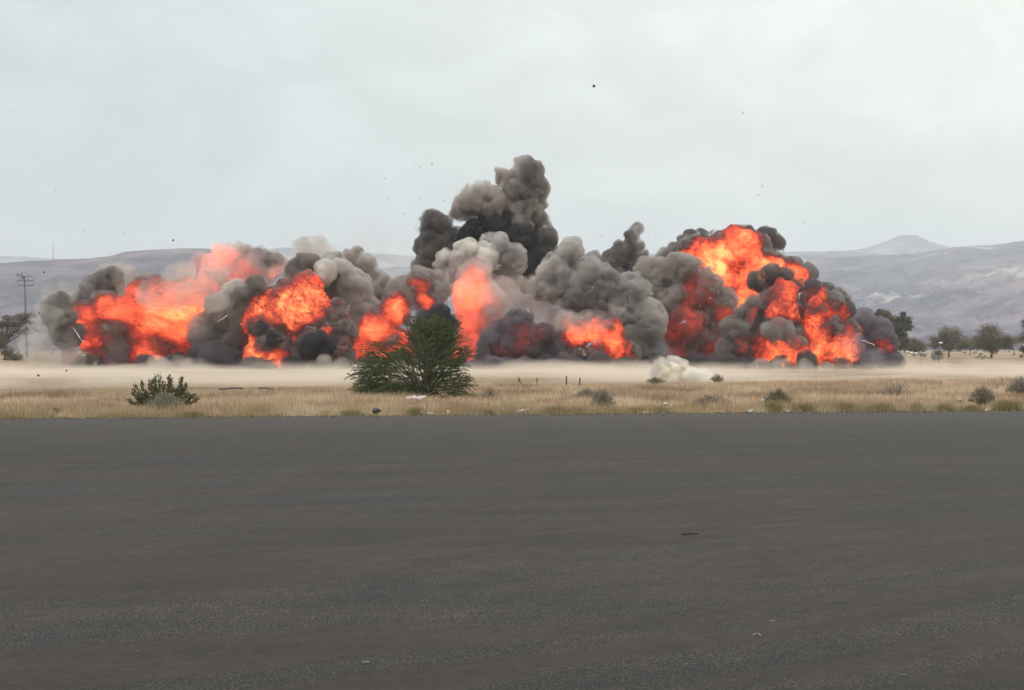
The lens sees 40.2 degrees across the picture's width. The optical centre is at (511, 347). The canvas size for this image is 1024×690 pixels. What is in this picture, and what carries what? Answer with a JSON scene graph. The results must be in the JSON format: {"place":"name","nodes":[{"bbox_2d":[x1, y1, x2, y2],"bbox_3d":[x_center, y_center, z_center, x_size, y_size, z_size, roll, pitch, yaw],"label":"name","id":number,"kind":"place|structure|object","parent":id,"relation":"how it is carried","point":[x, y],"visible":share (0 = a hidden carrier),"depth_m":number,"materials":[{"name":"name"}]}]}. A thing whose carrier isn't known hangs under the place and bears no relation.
{"place":"outdoors","nodes":[
{"label":"outdoors","id":0,"kind":"place"},
{"bbox_2d":[0,248,459,350],"bbox_3d":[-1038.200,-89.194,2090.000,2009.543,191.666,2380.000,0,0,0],"label":"hill","id":1,"kind":"structure","parent":0,"point":[182,299],"depth_m":1814.96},
{"bbox_2d":[0,246,954,280],"bbox_3d":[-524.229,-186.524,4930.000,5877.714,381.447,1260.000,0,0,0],"label":"hills","id":2,"kind":"structure","parent":0,"point":[343,266],"depth_m":5170.80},
{"bbox_2d":[0,411,1023,689],"bbox_3d":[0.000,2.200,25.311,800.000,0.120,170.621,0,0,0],"label":"runway","id":3,"kind":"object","parent":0,"point":[840,551],"visible":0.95,"depth_m":14.64,"materials":[{"name":"grey asphalt"}]},
{"bbox_2d":[681,532,698,534],"bbox_3d":[2.042,2.123,16.021,0.210,0.032,0.025,0,0,-9],"label":"stick","id":4,"kind":"object","parent":3,"relation":"on","point":[689,533],"visible":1,"depth_m":16.01,"materials":[{"name":"brown wood"}]},
{"bbox_2d":[0,350,1023,417],"bbox_3d":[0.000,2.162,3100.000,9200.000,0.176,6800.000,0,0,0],"label":"ground","id":5,"kind":"structure","parent":0,"point":[209,371],"depth_m":156.84,"materials":[{"name":"soil"}]},
{"bbox_2d":[0,337,8,355],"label":"tree","id":6,"kind":"object","parent":5,"relation":"on","point":[3,344],"visible":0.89,"depth_m":249.81,"materials":[{"name":"green plant"}]},
{"bbox_2d":[0,346,25,360],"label":"shrub","id":7,"kind":"object","parent":5,"relation":"on","point":[11,356],"visible":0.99,"depth_m":229.65,"materials":[{"name":"green plant"}]},
{"bbox_2d":[0,312,37,359],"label":"tree","id":8,"kind":"object","parent":5,"relation":"on","point":[6,324],"visible":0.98,"depth_m":259.72,"materials":[{"name":"green plant"}]},
{"bbox_2d":[17,273,33,357],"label":"utility pole","id":9,"kind":"object","parent":5,"relation":"on","point":[26,335],"visible":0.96,"depth_m":289.82,"materials":[{"name":"wood"}]},
{"bbox_2d":[47,407,61,414],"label":"dry bush","id":10,"kind":"object","parent":5,"relation":"on","point":[54,408],"visible":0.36,"depth_m":44.73,"materials":[{"name":"brown plant"}]},
{"bbox_2d":[126,373,199,407],"bbox_3d":[-12.037,1.528,48.430,2.499,1.536,1.486,0,0,0],"label":"upright shrub","id":11,"kind":"object","parent":5,"relation":"on","point":[141,397],"visible":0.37,"depth_m":48.28,"materials":[{"name":"green plant"}]},
{"bbox_2d":[146,391,184,410],"bbox_3d":[-11.163,1.789,45.283,1.336,0.842,1.299,0,0,40],"label":"dry bush","id":12,"kind":"object","parent":5,"relation":"on","point":[159,400],"visible":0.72,"depth_m":45.10,"materials":[{"name":"grey plant"}]},
{"bbox_2d":[177,410,206,417],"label":"grass tuft","id":13,"kind":"object","parent":5,"relation":"on","point":[192,414],"visible":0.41,"depth_m":43.20,"materials":[{"name":"beige plant"}]},
{"bbox_2d":[339,409,366,415],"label":"grass tuft","id":14,"kind":"object","parent":5,"relation":"on","point":[351,413],"visible":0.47,"depth_m":44.12,"materials":[{"name":"beige plant"}]},
{"bbox_2d":[372,408,382,413],"bbox_3d":[-4.292,2.002,44.731,0.286,0.216,0.840,0,0,0],"label":"black bag","id":15,"kind":"object","parent":5,"relation":"on","point":[376,410],"visible":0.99,"depth_m":44.35,"materials":[{"name":"plastic"}]},
{"bbox_2d":[344,314,479,397],"bbox_3d":[-4.179,0.617,58.951,5.808,4.178,3.621,0,0,0],"label":"thorn bush","id":16,"kind":"object","parent":5,"relation":"on","point":[429,326],"visible":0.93,"depth_m":58.58,"materials":[{"name":"green plant"}]},
{"bbox_2d":[407,395,425,400],"bbox_3d":[-3.711,1.953,53.982,0.761,0.246,0.227,0,0,5],"label":"plastic sheet","id":17,"kind":"object","parent":5,"relation":"on","point":[417,397],"visible":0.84,"depth_m":53.99,"materials":[{"name":"white plastic"}]},
{"bbox_2d":[406,406,428,415],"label":"grass tuft","id":18,"kind":"object","parent":5,"relation":"on","point":[415,411],"visible":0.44,"depth_m":44.44,"materials":[{"name":"plant"}]},
{"bbox_2d":[476,409,497,414],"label":"grass tuft","id":19,"kind":"object","parent":5,"relation":"on","point":[484,411],"visible":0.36,"depth_m":44.82,"materials":[{"name":"beige plant"}]},
{"bbox_2d":[482,384,498,399],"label":"dry bush","id":20,"kind":"object","parent":5,"relation":"on","point":[490,391],"visible":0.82,"depth_m":59.22,"materials":[{"name":"brown plant"}]},
{"bbox_2d":[0,349,1023,359],"bbox_3d":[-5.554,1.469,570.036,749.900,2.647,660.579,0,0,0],"label":"scrub","id":21,"kind":"object","parent":5,"relation":"on","point":[556,357],"visible":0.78,"depth_m":410.32,"materials":[{"name":"green plant"}]},
{"bbox_2d":[0,410,1023,419],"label":"gravel","id":22,"kind":"structure","parent":5,"relation":"on","point":[501,414],"depth_m":44.40,"materials":[{"name":"beige gravel"}]},
{"bbox_2d":[542,405,569,414],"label":"grass tuft","id":23,"kind":"object","parent":5,"relation":"on","point":[558,410],"visible":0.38,"depth_m":45.21,"materials":[{"name":"plant"}]},
{"bbox_2d":[565,407,588,413],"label":"grass tuft","id":24,"kind":"object","parent":5,"relation":"on","point":[577,411],"visible":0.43,"depth_m":45.38,"materials":[{"name":"plant"}]},
{"bbox_2d":[571,388,600,397],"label":"dry bush","id":25,"kind":"object","parent":5,"relation":"on","point":[586,391],"visible":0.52,"depth_m":56.94,"materials":[{"name":"grey plant"}]},
{"bbox_2d":[589,386,615,407],"bbox_3d":[3.107,1.763,48.143,0.949,0.889,0.988,0,0,0],"label":"dry bush","id":26,"kind":"object","parent":5,"relation":"on","point":[601,397],"visible":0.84,"depth_m":48.01,"materials":[{"name":"grey plant"}]},
{"bbox_2d":[626,405,644,412],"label":"grass tuft","id":27,"kind":"object","parent":5,"relation":"on","point":[635,410],"visible":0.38,"depth_m":45.77,"materials":[{"name":"plant"}]},
{"bbox_2d":[647,376,664,384],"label":"dry bush","id":28,"kind":"object","parent":5,"relation":"on","point":[654,380],"visible":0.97,"depth_m":83.51,"materials":[{"name":"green plant"}]},
{"bbox_2d":[652,405,670,413],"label":"grass tuft","id":29,"kind":"object","parent":5,"relation":"on","point":[662,408],"visible":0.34,"depth_m":45.89,"materials":[{"name":"plant"}]},
{"bbox_2d":[658,361,696,381],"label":"dust puff","id":30,"kind":"object","parent":5,"relation":"on","point":[671,372],"visible":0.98,"depth_m":89.75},
{"bbox_2d":[691,393,729,407],"bbox_3d":[7.269,1.926,50.631,1.591,0.569,1.535,0,0,-40],"label":"dry bush","id":31,"kind":"object","parent":5,"relation":"on","point":[709,400],"visible":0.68,"depth_m":50.51,"materials":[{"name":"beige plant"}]},
{"bbox_2d":[710,373,723,382],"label":"dry bush","id":32,"kind":"object","parent":5,"relation":"on","point":[715,377],"visible":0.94,"depth_m":85.43,"materials":[{"name":"brown plant"}]},
{"bbox_2d":[761,399,792,412],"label":"grass tuft","id":33,"kind":"object","parent":5,"relation":"on","point":[773,405],"visible":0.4,"depth_m":46.50,"materials":[{"name":"plant"}]},
{"bbox_2d":[763,387,793,404],"bbox_3d":[9.530,1.800,50.006,1.150,0.817,1.166,0,0,0],"label":"dry bush","id":34,"kind":"object","parent":5,"relation":"on","point":[775,396],"visible":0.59,"depth_m":49.82,"materials":[{"name":"green plant"}]},
{"bbox_2d":[789,402,820,411],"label":"grass tuft","id":35,"kind":"object","parent":5,"relation":"on","point":[804,407],"visible":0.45,"depth_m":46.66,"materials":[{"name":"plant"}]},
{"bbox_2d":[829,400,860,411],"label":"grass tuft","id":36,"kind":"object","parent":5,"relation":"on","point":[845,406],"visible":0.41,"depth_m":46.94,"materials":[{"name":"plant"}]},
{"bbox_2d":[867,401,896,411],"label":"grass tuft","id":37,"kind":"object","parent":5,"relation":"on","point":[880,405],"visible":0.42,"depth_m":47.09,"materials":[{"name":"plant"}]},
{"bbox_2d":[867,308,914,356],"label":"tree","id":38,"kind":"object","parent":5,"relation":"on","point":[886,336],"visible":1,"depth_m":328.94,"materials":[{"name":"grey plant"}]},
{"bbox_2d":[874,376,919,396],"bbox_3d":[16.176,1.700,59.200,1.610,1.024,1.848,0,0,-23],"label":"dry bush","id":39,"kind":"object","parent":5,"relation":"on","point":[890,391],"visible":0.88,"depth_m":59.19,"materials":[{"name":"brown plant"}]},
{"bbox_2d":[900,336,927,356],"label":"tree","id":40,"kind":"object","parent":5,"relation":"on","point":[918,345],"visible":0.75,"depth_m":349.34,"materials":[{"name":"green plant"}]},
{"bbox_2d":[901,402,929,410],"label":"grass tuft","id":41,"kind":"object","parent":5,"relation":"on","point":[921,406],"visible":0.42,"depth_m":47.32,"materials":[{"name":"plant"}]},
{"bbox_2d":[931,349,944,361],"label":"shrub","id":42,"kind":"object","parent":5,"relation":"on","point":[936,355],"visible":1,"depth_m":214.62,"materials":[{"name":"green plant"}]},
{"bbox_2d":[930,402,960,411],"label":"grass tuft","id":43,"kind":"object","parent":5,"relation":"on","point":[943,407],"visible":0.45,"depth_m":47.46,"materials":[{"name":"plant"}]},
{"bbox_2d":[926,324,971,356],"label":"tree","id":44,"kind":"object","parent":5,"relation":"on","point":[948,344],"visible":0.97,"depth_m":319.27,"materials":[{"name":"green plant"}]},
{"bbox_2d":[964,337,980,354],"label":"tree","id":45,"kind":"object","parent":5,"relation":"on","point":[970,342],"visible":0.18,"depth_m":419.65,"materials":[{"name":"green plant"}]},
{"bbox_2d":[961,404,986,410],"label":"grass tuft","id":46,"kind":"object","parent":5,"relation":"on","point":[970,407],"visible":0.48,"depth_m":47.64,"materials":[{"name":"plant"}]},
{"bbox_2d":[967,382,995,405],"bbox_3d":[17.459,1.739,52.030,1.068,0.939,1.056,0,0,24],"label":"dry bush","id":47,"kind":"object","parent":5,"relation":"on","point":[982,395],"visible":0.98,"depth_m":51.88,"materials":[{"name":"grey plant"}]},
{"bbox_2d":[971,322,1012,357],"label":"tree","id":48,"kind":"object","parent":5,"relation":"on","point":[989,342],"visible":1,"depth_m":299.24,"materials":[{"name":"green plant"}]},
{"bbox_2d":[980,398,1023,410],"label":"grass tuft","id":49,"kind":"object","parent":5,"relation":"on","point":[1007,405],"visible":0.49,"depth_m":47.82,"materials":[{"name":"plant"}]},
{"bbox_2d":[1000,334,1021,354],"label":"tree","id":50,"kind":"object","parent":5,"relation":"on","point":[1014,340],"visible":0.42,"depth_m":429.40,"materials":[{"name":"green plant"}]},
{"bbox_2d":[1004,375,1023,394],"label":"dry bush","id":51,"kind":"object","parent":5,"relation":"on","point":[1018,384],"visible":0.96,"depth_m":62.98,"materials":[{"name":"grey plant"}]},
{"bbox_2d":[1017,319,1023,353],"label":"tree","id":52,"kind":"object","parent":5,"relation":"on","point":[1021,340],"visible":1,"depth_m":289.89,"materials":[{"name":"green plant"}]},
{"bbox_2d":[0,376,1023,418],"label":"dry grass","id":53,"kind":"structure","parent":0,"point":[317,401],"depth_m":53.45,"materials":[{"name":"beige plant"}]},
{"bbox_2d":[219,387,242,389],"bbox_3d":[-12.444,1.806,61.995,1.051,0.117,0.246,0,0,0],"label":"plank","id":54,"kind":"object","parent":53,"relation":"on","point":[230,388],"visible":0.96,"depth_m":61.90,"materials":[{"name":"brown wood"}]},
{"bbox_2d":[0,0,1023,258],"label":"sky","id":55,"kind":"structure","parent":0,"point":[252,126],"materials":[{"name":"grey"}]},
{"bbox_2d":[344,241,1023,349],"bbox_3d":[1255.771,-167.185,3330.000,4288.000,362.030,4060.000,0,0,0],"label":"hill","id":56,"kind":"structure","parent":0,"point":[772,302],"depth_m":2807.28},
{"bbox_2d":[868,235,942,247],"bbox_3d":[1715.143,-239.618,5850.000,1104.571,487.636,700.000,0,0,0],"label":"butte","id":57,"kind":"object","parent":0,"point":[907,240],"visible":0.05,"depth_m":5986.20,"materials":[{"name":"grey stone"}]}
]}

